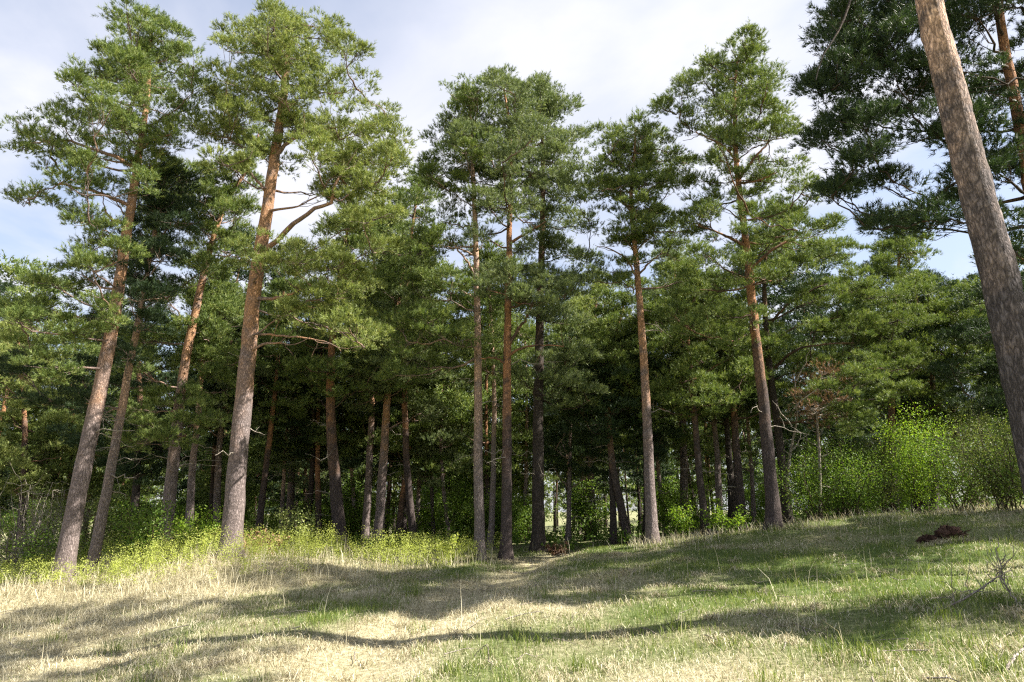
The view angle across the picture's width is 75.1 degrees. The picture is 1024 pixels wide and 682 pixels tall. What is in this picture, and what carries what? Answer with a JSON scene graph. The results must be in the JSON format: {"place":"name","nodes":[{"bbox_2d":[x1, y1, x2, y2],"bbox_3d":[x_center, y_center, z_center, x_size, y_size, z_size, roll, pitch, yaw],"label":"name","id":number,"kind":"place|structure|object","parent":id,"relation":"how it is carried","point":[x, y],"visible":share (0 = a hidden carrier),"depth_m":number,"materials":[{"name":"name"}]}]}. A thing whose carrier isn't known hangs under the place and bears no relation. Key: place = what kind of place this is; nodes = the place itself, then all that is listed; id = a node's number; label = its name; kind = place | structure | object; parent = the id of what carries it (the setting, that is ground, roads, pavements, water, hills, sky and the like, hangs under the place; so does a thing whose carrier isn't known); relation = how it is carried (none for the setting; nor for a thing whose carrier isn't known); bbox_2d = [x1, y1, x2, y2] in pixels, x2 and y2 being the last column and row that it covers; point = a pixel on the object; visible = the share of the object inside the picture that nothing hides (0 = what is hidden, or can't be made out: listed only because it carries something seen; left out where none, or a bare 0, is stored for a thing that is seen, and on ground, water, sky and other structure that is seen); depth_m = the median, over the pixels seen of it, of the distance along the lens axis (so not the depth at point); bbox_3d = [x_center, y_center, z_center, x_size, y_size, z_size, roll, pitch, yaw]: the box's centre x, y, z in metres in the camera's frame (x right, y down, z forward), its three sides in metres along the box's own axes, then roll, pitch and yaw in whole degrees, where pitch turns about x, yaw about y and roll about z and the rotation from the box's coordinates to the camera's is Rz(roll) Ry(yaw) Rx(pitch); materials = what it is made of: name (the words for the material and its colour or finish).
{"place":"outdoors","nodes":[
{"label":"outdoors","id":0,"kind":"place"},
{"bbox_2d":[0,498,1023,681],"bbox_3d":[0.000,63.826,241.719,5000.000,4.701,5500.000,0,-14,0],"label":"ground","id":1,"kind":"structure","parent":0,"point":[853,624],"depth_m":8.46,"materials":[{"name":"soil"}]},
{"bbox_2d":[0,463,90,580],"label":"shrub","id":2,"kind":"object","parent":1,"relation":"on","point":[16,559],"visible":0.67,"depth_m":18.06,"materials":[{"name":"green plant"}]},
{"bbox_2d":[0,249,93,513],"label":"pine tree","id":3,"kind":"object","parent":1,"relation":"on","point":[16,268],"visible":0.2,"depth_m":28.30,"materials":[{"name":"green plant"}]},
{"bbox_2d":[12,520,89,580],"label":"shrub","id":4,"kind":"object","parent":1,"relation":"on","point":[42,542],"visible":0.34,"depth_m":17.00,"materials":[{"name":"green plant"}]},
{"bbox_2d":[5,468,98,562],"bbox_3d":[-14.577,5.679,21.183,2.974,3.249,3.625,0,-14,0],"label":"shrub","id":5,"kind":"object","parent":1,"relation":"on","point":[56,520],"visible":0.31,"depth_m":21.05,"materials":[{"name":"green plant"}]},
{"bbox_2d":[0,319,110,567],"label":"pine tree","id":6,"kind":"object","parent":1,"relation":"on","point":[8,452],"visible":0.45,"depth_m":23.96,"materials":[{"name":"green plant"}]},
{"bbox_2d":[3,327,154,513],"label":"pine tree","id":7,"kind":"object","parent":1,"relation":"on","point":[75,349],"visible":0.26,"depth_m":25.29,"materials":[{"name":"green plant"}]},
{"bbox_2d":[28,297,163,553],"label":"pine tree","id":8,"kind":"object","parent":1,"relation":"on","point":[120,487],"visible":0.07,"depth_m":30.29,"materials":[{"name":"green plant"}]},
{"bbox_2d":[39,478,154,558],"bbox_3d":[-12.878,5.460,20.549,2.906,2.880,2.491,0,-14,0],"label":"shrub","id":9,"kind":"object","parent":1,"relation":"on","point":[88,536],"visible":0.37,"depth_m":20.45,"materials":[{"name":"green plant"}]},
{"bbox_2d":[0,148,206,576],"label":"pine tree","id":10,"kind":"object","parent":1,"relation":"on","point":[160,212],"visible":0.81,"depth_m":16.30,"materials":[{"name":"green plant"}]},
{"bbox_2d":[0,0,231,584],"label":"pine tree","id":11,"kind":"object","parent":1,"relation":"on","point":[133,65],"visible":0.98,"depth_m":15.65,"materials":[{"name":"green plant"}]},
{"bbox_2d":[46,285,213,539],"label":"pine tree","id":12,"kind":"object","parent":1,"relation":"on","point":[123,467],"visible":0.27,"depth_m":22.35,"materials":[{"name":"green plant"}]},
{"bbox_2d":[94,494,183,568],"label":"shrub","id":13,"kind":"object","parent":1,"relation":"on","point":[155,522],"visible":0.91,"depth_m":15.87,"materials":[{"name":"green plant"}]},
{"bbox_2d":[98,368,186,520],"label":"pine tree","id":14,"kind":"object","parent":1,"relation":"on","point":[151,490],"visible":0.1,"depth_m":36.59,"materials":[{"name":"green plant"}]},
{"bbox_2d":[93,114,274,550],"bbox_3d":[-9.878,-0.558,20.236,5.402,13.911,5.991,0,-14,0],"label":"pine tree","id":15,"kind":"object","parent":1,"relation":"on","point":[220,203],"visible":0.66,"depth_m":19.23,"materials":[{"name":"green plant"}]},
{"bbox_2d":[167,503,222,558],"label":"shrub","id":16,"kind":"object","parent":1,"relation":"on","point":[184,526],"visible":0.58,"depth_m":16.58,"materials":[{"name":"green plant"}]},
{"bbox_2d":[159,275,270,541],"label":"pine tree","id":17,"kind":"object","parent":1,"relation":"on","point":[220,300],"visible":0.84,"depth_m":20.53,"materials":[{"name":"green plant"}]},
{"bbox_2d":[153,281,285,539],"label":"pine tree","id":18,"kind":"object","parent":1,"relation":"on","point":[218,470],"visible":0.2,"depth_m":24.52,"materials":[{"name":"green plant"}]},
{"bbox_2d":[168,281,288,501],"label":"pine tree","id":19,"kind":"object","parent":1,"relation":"on","point":[253,452],"visible":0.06,"depth_m":33.08,"materials":[{"name":"green plant"}]},
{"bbox_2d":[181,327,279,511],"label":"pine tree","id":20,"kind":"object","parent":1,"relation":"on","point":[251,488],"visible":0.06,"depth_m":30.31,"materials":[{"name":"green plant"}]},
{"bbox_2d":[158,219,304,534],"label":"pine tree","id":21,"kind":"object","parent":1,"relation":"on","point":[242,274],"visible":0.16,"depth_m":25.82,"materials":[{"name":"green plant"}]},
{"bbox_2d":[0,520,501,585],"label":"undergrowth","id":22,"kind":"object","parent":1,"relation":"on","point":[172,548],"visible":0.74,"depth_m":14.68,"materials":[{"name":"green plant"}]},
{"bbox_2d":[214,261,338,535],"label":"pine tree","id":23,"kind":"object","parent":1,"relation":"on","point":[279,390],"visible":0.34,"depth_m":24.91,"materials":[{"name":"green plant"}]},
{"bbox_2d":[248,325,322,546],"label":"pine tree","id":24,"kind":"object","parent":1,"relation":"on","point":[283,474],"visible":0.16,"depth_m":27.57,"materials":[{"name":"green plant"}]},
{"bbox_2d":[269,505,319,555],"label":"shrub","id":25,"kind":"object","parent":1,"relation":"on","point":[286,524],"visible":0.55,"depth_m":16.86,"materials":[{"name":"green plant"}]},
{"bbox_2d":[251,235,338,529],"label":"pine tree","id":26,"kind":"object","parent":1,"relation":"on","point":[291,494],"visible":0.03,"depth_m":29.21,"materials":[{"name":"green plant"}]},
{"bbox_2d":[172,0,421,559],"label":"pine tree","id":27,"kind":"object","parent":1,"relation":"on","point":[352,172],"visible":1,"depth_m":16.25,"materials":[{"name":"green plant"}]},
{"bbox_2d":[252,345,349,527],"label":"pine tree","id":28,"kind":"object","parent":1,"relation":"on","point":[287,465],"visible":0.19,"depth_m":27.70,"materials":[{"name":"green plant"}]},
{"bbox_2d":[253,427,350,542],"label":"pine tree","id":29,"kind":"object","parent":1,"relation":"on","point":[297,497],"visible":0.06,"depth_m":35.23,"materials":[{"name":"green plant"}]},
{"bbox_2d":[258,302,361,541],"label":"pine tree","id":30,"kind":"object","parent":1,"relation":"on","point":[302,453],"visible":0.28,"depth_m":26.70,"materials":[{"name":"green plant"}]},
{"bbox_2d":[262,280,365,551],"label":"pine tree","id":31,"kind":"object","parent":1,"relation":"on","point":[319,408],"visible":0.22,"depth_m":26.61,"materials":[{"name":"green plant"}]},
{"bbox_2d":[290,469,374,546],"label":"understory bush","id":32,"kind":"object","parent":1,"relation":"on","point":[326,504],"visible":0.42,"depth_m":26.84,"materials":[{"name":"green plant"}]},
{"bbox_2d":[259,197,410,554],"bbox_3d":[-6.210,0.907,22.398,5.218,12.847,5.558,-4,-15,16],"label":"pine tree","id":33,"kind":"object","parent":1,"relation":"on","point":[330,372],"visible":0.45,"depth_m":22.26,"materials":[{"name":"green plant"}]},
{"bbox_2d":[310,333,388,547],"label":"pine tree","id":34,"kind":"object","parent":1,"relation":"on","point":[353,447],"visible":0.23,"depth_m":27.14,"materials":[{"name":"green plant"}]},
{"bbox_2d":[321,476,390,543],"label":"understory bush","id":35,"kind":"object","parent":1,"relation":"on","point":[358,518],"visible":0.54,"depth_m":26.96,"materials":[{"name":"green plant"}]},
{"bbox_2d":[311,174,429,550],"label":"pine tree","id":36,"kind":"object","parent":1,"relation":"on","point":[367,495],"visible":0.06,"depth_m":25.50,"materials":[{"name":"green plant"}]},
{"bbox_2d":[335,349,414,541],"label":"pine tree","id":37,"kind":"object","parent":1,"relation":"on","point":[353,462],"visible":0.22,"depth_m":26.69,"materials":[{"name":"green plant"}]},
{"bbox_2d":[321,234,448,551],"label":"pine tree","id":38,"kind":"object","parent":1,"relation":"on","point":[379,522],"visible":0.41,"depth_m":23.31,"materials":[{"name":"green plant"}]},
{"bbox_2d":[336,161,467,550],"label":"pine tree","id":39,"kind":"object","parent":1,"relation":"on","point":[415,197],"visible":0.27,"depth_m":24.34,"materials":[{"name":"green plant"}]},
{"bbox_2d":[335,225,489,546],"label":"pine tree","id":40,"kind":"object","parent":1,"relation":"on","point":[429,466],"visible":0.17,"depth_m":26.75,"materials":[{"name":"green plant"}]},
{"bbox_2d":[365,304,466,546],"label":"pine tree","id":41,"kind":"object","parent":1,"relation":"on","point":[415,433],"visible":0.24,"depth_m":26.16,"materials":[{"name":"green plant"}]},
{"bbox_2d":[390,474,465,534],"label":"understory bush","id":42,"kind":"object","parent":1,"relation":"on","point":[437,527],"visible":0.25,"depth_m":32.88,"materials":[{"name":"green plant"}]},
{"bbox_2d":[393,360,468,543],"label":"pine tree","id":43,"kind":"object","parent":1,"relation":"on","point":[432,493],"visible":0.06,"depth_m":28.63,"materials":[{"name":"green plant"}]},
{"bbox_2d":[400,317,473,536],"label":"pine tree","id":44,"kind":"object","parent":1,"relation":"on","point":[444,438],"visible":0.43,"depth_m":26.46,"materials":[{"name":"green plant"}]},
{"bbox_2d":[367,72,515,561],"bbox_3d":[-2.158,-1.413,19.255,4.521,15.403,5.030,0,-14,0],"label":"pine tree","id":45,"kind":"object","parent":1,"relation":"on","point":[465,99],"visible":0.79,"depth_m":18.77,"materials":[{"name":"green plant"}]},
{"bbox_2d":[431,473,488,544],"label":"understory bush","id":46,"kind":"object","parent":1,"relation":"on","point":[458,519],"visible":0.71,"depth_m":26.24,"materials":[{"name":"green plant"}]},
{"bbox_2d":[420,247,551,542],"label":"pine tree","id":47,"kind":"object","parent":1,"relation":"on","point":[516,459],"visible":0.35,"depth_m":27.20,"materials":[{"name":"green plant"}]},
{"bbox_2d":[447,305,555,533],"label":"pine tree","id":48,"kind":"object","parent":1,"relation":"on","point":[518,482],"visible":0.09,"depth_m":31.43,"materials":[{"name":"green plant"}]},
{"bbox_2d":[444,239,561,550],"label":"pine tree","id":49,"kind":"object","parent":1,"relation":"on","point":[491,314],"visible":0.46,"depth_m":23.31,"materials":[{"name":"green plant"}]},
{"bbox_2d":[0,371,1023,552],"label":"woods","id":50,"kind":"object","parent":1,"relation":"on","point":[546,504],"depth_m":65.65,"materials":[{"name":"green plant"}]},
{"bbox_2d":[0,490,1023,569],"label":"forest floor foliage","id":51,"kind":"object","parent":1,"relation":"on","point":[550,537],"visible":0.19,"depth_m":22.14,"materials":[{"name":"green plant"}]},
{"bbox_2d":[0,509,1023,681],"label":"twig litter","id":52,"kind":"object","parent":1,"relation":"on","point":[872,678],"visible":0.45,"depth_m":8.41,"materials":[{"name":"brown wood"}]},
{"bbox_2d":[440,63,599,560],"bbox_3d":[0.081,-1.860,18.849,4.747,15.992,6.276,0,-14,0],"label":"pine tree","id":53,"kind":"object","parent":1,"relation":"on","point":[512,141],"visible":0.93,"depth_m":18.45,"materials":[{"name":"green plant"}]},
{"bbox_2d":[484,360,558,541],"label":"pine tree","id":54,"kind":"object","parent":1,"relation":"on","point":[551,477],"visible":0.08,"depth_m":36.13,"materials":[{"name":"green plant"}]},
{"bbox_2d":[484,318,560,542],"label":"pine tree","id":55,"kind":"object","parent":1,"relation":"on","point":[524,444],"visible":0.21,"depth_m":28.06,"materials":[{"name":"green plant"}]},
{"bbox_2d":[494,69,611,553],"bbox_3d":[1.318,-2.325,21.787,3.839,18.265,6.746,0,-14,0],"label":"pine tree","id":56,"kind":"object","parent":1,"relation":"on","point":[544,89],"visible":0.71,"depth_m":20.99,"materials":[{"name":"green plant"}]},
{"bbox_2d":[532,324,618,543],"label":"pine tree","id":57,"kind":"object","parent":1,"relation":"on","point":[552,438],"visible":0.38,"depth_m":24.60,"materials":[{"name":"green plant"}]},
{"bbox_2d":[533,289,636,500],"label":"pine tree","id":58,"kind":"object","parent":1,"relation":"on","point":[578,458],"visible":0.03,"depth_m":31.14,"materials":[{"name":"green plant"}]},
{"bbox_2d":[545,474,627,540],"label":"understory bush","id":59,"kind":"object","parent":1,"relation":"on","point":[605,513],"visible":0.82,"depth_m":26.00,"materials":[{"name":"green plant"}]},
{"bbox_2d":[544,265,634,538],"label":"pine tree","id":60,"kind":"object","parent":1,"relation":"on","point":[584,302],"visible":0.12,"depth_m":30.15,"materials":[{"name":"green plant"}]},
{"bbox_2d":[562,329,630,538],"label":"pine tree","id":61,"kind":"object","parent":1,"relation":"on","point":[598,463],"visible":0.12,"depth_m":27.20,"materials":[{"name":"green plant"}]},
{"bbox_2d":[544,275,668,544],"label":"pine tree","id":62,"kind":"object","parent":1,"relation":"on","point":[605,321],"visible":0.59,"depth_m":21.95,"materials":[{"name":"green plant"}]},
{"bbox_2d":[544,329,672,545],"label":"pine tree","id":63,"kind":"object","parent":1,"relation":"on","point":[601,431],"visible":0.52,"depth_m":21.52,"materials":[{"name":"green plant"}]},
{"bbox_2d":[594,329,679,524],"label":"pine tree","id":64,"kind":"object","parent":1,"relation":"on","point":[636,476],"visible":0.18,"depth_m":37.02,"materials":[{"name":"green plant"}]},
{"bbox_2d":[577,105,711,544],"bbox_3d":[3.768,-0.884,19.403,4.725,13.643,4.074,4,-15,-16],"label":"pine tree","id":65,"kind":"object","parent":1,"relation":"on","point":[643,160],"visible":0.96,"depth_m":19.52,"materials":[{"name":"green plant"}]},
{"bbox_2d":[592,343,698,540],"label":"pine tree","id":66,"kind":"object","parent":1,"relation":"on","point":[658,434],"visible":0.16,"depth_m":22.98,"materials":[{"name":"green plant"}]},
{"bbox_2d":[621,322,693,534],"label":"pine tree","id":67,"kind":"object","parent":1,"relation":"on","point":[688,440],"visible":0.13,"depth_m":26.63,"materials":[{"name":"green plant"}]},
{"bbox_2d":[618,237,710,531],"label":"pine tree","id":68,"kind":"object","parent":1,"relation":"on","point":[683,483],"visible":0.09,"depth_m":28.56,"materials":[{"name":"green plant"}]},
{"bbox_2d":[637,478,698,533],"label":"shrub","id":69,"kind":"object","parent":1,"relation":"on","point":[660,502],"visible":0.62,"depth_m":25.21,"materials":[{"name":"green plant"}]},
{"bbox_2d":[626,244,724,530],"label":"pine tree","id":70,"kind":"object","parent":1,"relation":"on","point":[675,452],"visible":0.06,"depth_m":31.39,"materials":[{"name":"green plant"}]},
{"bbox_2d":[666,500,695,537],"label":"shrub","id":71,"kind":"object","parent":1,"relation":"on","point":[685,527],"visible":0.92,"depth_m":19.64,"materials":[{"name":"green plant"}]},
{"bbox_2d":[616,256,775,535],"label":"pine tree","id":72,"kind":"object","parent":1,"relation":"on","point":[692,393],"visible":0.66,"depth_m":20.44,"materials":[{"name":"green plant"}]},
{"bbox_2d":[653,281,768,533],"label":"pine tree","id":73,"kind":"object","parent":1,"relation":"on","point":[718,489],"visible":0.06,"depth_m":22.84,"materials":[{"name":"green plant"}]},
{"bbox_2d":[672,353,761,523],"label":"pine tree","id":74,"kind":"object","parent":1,"relation":"on","point":[710,476],"visible":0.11,"depth_m":32.33,"materials":[{"name":"green plant"}]},
{"bbox_2d":[657,311,787,528],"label":"pine tree","id":75,"kind":"object","parent":1,"relation":"on","point":[730,480],"visible":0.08,"depth_m":23.00,"materials":[{"name":"green plant"}]},
{"bbox_2d":[699,498,751,533],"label":"shrub","id":76,"kind":"object","parent":1,"relation":"on","point":[721,519],"visible":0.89,"depth_m":18.58,"materials":[{"name":"green plant"}]},
{"bbox_2d":[656,267,815,532],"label":"pine tree","id":77,"kind":"object","parent":1,"relation":"on","point":[777,357],"visible":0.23,"depth_m":21.70,"materials":[{"name":"green plant"}]},
{"bbox_2d":[701,321,782,527],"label":"pine tree","id":78,"kind":"object","parent":1,"relation":"on","point":[748,440],"visible":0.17,"depth_m":25.91,"materials":[{"name":"green plant"}]},
{"bbox_2d":[644,20,848,530],"bbox_3d":[5.798,-2.253,17.615,4.662,14.558,7.842,-14,-20,43],"label":"pine tree","id":79,"kind":"object","parent":1,"relation":"on","point":[738,100],"visible":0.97,"depth_m":18.20,"materials":[{"name":"green plant"}]},
{"bbox_2d":[723,237,826,436],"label":"pine tree","id":80,"kind":"object","parent":1,"relation":"on","point":[774,299],"visible":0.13,"depth_m":28.07,"materials":[{"name":"green plant"}]},
{"bbox_2d":[746,444,874,520],"bbox_3d":[7.952,3.882,18.316,2.893,2.312,2.402,0,-14,0],"label":"shrub","id":81,"kind":"object","parent":1,"relation":"on","point":[808,498],"visible":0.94,"depth_m":18.18,"materials":[{"name":"green plant"}]},
{"bbox_2d":[751,268,880,517],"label":"pine tree","id":82,"kind":"object","parent":1,"relation":"on","point":[794,287],"visible":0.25,"depth_m":30.55,"materials":[{"name":"green plant"}]},
{"bbox_2d":[778,357,853,517],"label":"dead pine","id":83,"kind":"object","parent":1,"relation":"on","point":[816,412],"visible":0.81,"depth_m":20.05,"materials":[{"name":"brown wood"}]},
{"bbox_2d":[762,235,903,470],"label":"pine tree","id":84,"kind":"object","parent":1,"relation":"on","point":[822,269],"visible":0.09,"depth_m":33.98,"materials":[{"name":"green plant"}]},
{"bbox_2d":[731,192,943,524],"bbox_3d":[10.590,0.427,21.480,7.057,11.473,5.263,14,-20,-42],"label":"pine tree","id":85,"kind":"object","parent":1,"relation":"on","point":[862,288],"visible":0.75,"depth_m":21.15,"materials":[{"name":"green plant"}]},
{"bbox_2d":[786,426,900,517],"bbox_3d":[10.072,4.083,20.593,3.017,3.130,2.828,0,-14,0],"label":"shrub","id":86,"kind":"object","parent":1,"relation":"on","point":[828,476],"visible":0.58,"depth_m":20.66,"materials":[{"name":"green plant"}]},
{"bbox_2d":[814,445,892,516],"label":"shrub","id":87,"kind":"object","parent":1,"relation":"on","point":[847,498],"visible":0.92,"depth_m":17.83,"materials":[{"name":"green plant"}]},
{"bbox_2d":[827,410,935,512],"bbox_3d":[11.406,3.842,20.584,2.880,3.341,3.046,-6,-16,23],"label":"shrub","id":88,"kind":"object","parent":1,"relation":"on","point":[890,504],"visible":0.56,"depth_m":20.67,"materials":[{"name":"green plant"}]},
{"bbox_2d":[811,202,976,512],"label":"pine tree","id":89,"kind":"object","parent":1,"relation":"on","point":[882,258],"visible":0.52,"depth_m":24.28,"materials":[{"name":"green plant"}]},
{"bbox_2d":[786,0,1023,335],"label":"pine tree","id":90,"kind":"object","parent":1,"relation":"on","point":[848,61],"visible":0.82,"depth_m":10.70,"materials":[{"name":"green plant"}]},
{"bbox_2d":[869,395,961,514],"bbox_3d":[10.715,3.109,18.224,3.096,3.378,3.190,-13,-19,41],"label":"shrub","id":91,"kind":"object","parent":1,"relation":"on","point":[917,497],"visible":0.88,"depth_m":17.99,"materials":[{"name":"green plant"}]},
{"bbox_2d":[812,0,1023,494],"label":"pine tree","id":92,"kind":"object","parent":1,"relation":"on","point":[998,271],"visible":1,"depth_m":7.79,"materials":[{"name":"brown plant"}]},
{"bbox_2d":[844,266,1006,510],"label":"pine tree","id":93,"kind":"object","parent":1,"relation":"on","point":[924,401],"visible":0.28,"depth_m":24.32,"materials":[{"name":"green plant"}]},
{"bbox_2d":[848,276,1005,507],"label":"pine tree","id":94,"kind":"object","parent":1,"relation":"on","point":[938,387],"visible":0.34,"depth_m":24.21,"materials":[{"name":"green plant"}]},
{"bbox_2d":[896,411,1018,511],"bbox_3d":[11.753,3.232,17.869,2.828,2.800,3.430,0,-14,0],"label":"shrub","id":95,"kind":"object","parent":1,"relation":"on","point":[967,498],"visible":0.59,"depth_m":17.58,"materials":[{"name":"green plant"}]},
{"bbox_2d":[904,402,1011,507],"bbox_3d":[13.566,3.410,19.934,3.350,3.406,3.172,0,-14,0],"label":"shrub","id":96,"kind":"object","parent":1,"relation":"on","point":[962,468],"visible":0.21,"depth_m":20.02,"materials":[{"name":"green plant"}]},
{"bbox_2d":[923,265,1023,459],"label":"pine tree","id":97,"kind":"object","parent":1,"relation":"on","point":[943,370],"visible":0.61,"depth_m":21.36,"materials":[{"name":"green plant"}]},
{"bbox_2d":[941,394,1023,510],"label":"shrub","id":98,"kind":"object","parent":1,"relation":"on","point":[993,492],"visible":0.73,"depth_m":16.25,"materials":[{"name":"green plant"}]},
{"bbox_2d":[954,404,1023,507],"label":"shrub","id":99,"kind":"object","parent":1,"relation":"on","point":[1014,475],"visible":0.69,"depth_m":15.59,"materials":[{"name":"green plant"}]},
{"bbox_2d":[0,504,1023,681],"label":"green grass","id":100,"kind":"structure","parent":0,"point":[450,667],"depth_m":8.51,"materials":[{"name":"green plant"}]},
{"bbox_2d":[0,0,1023,511],"label":"sky","id":101,"kind":"structure","parent":0,"point":[616,54],"materials":[{"name":"white"}]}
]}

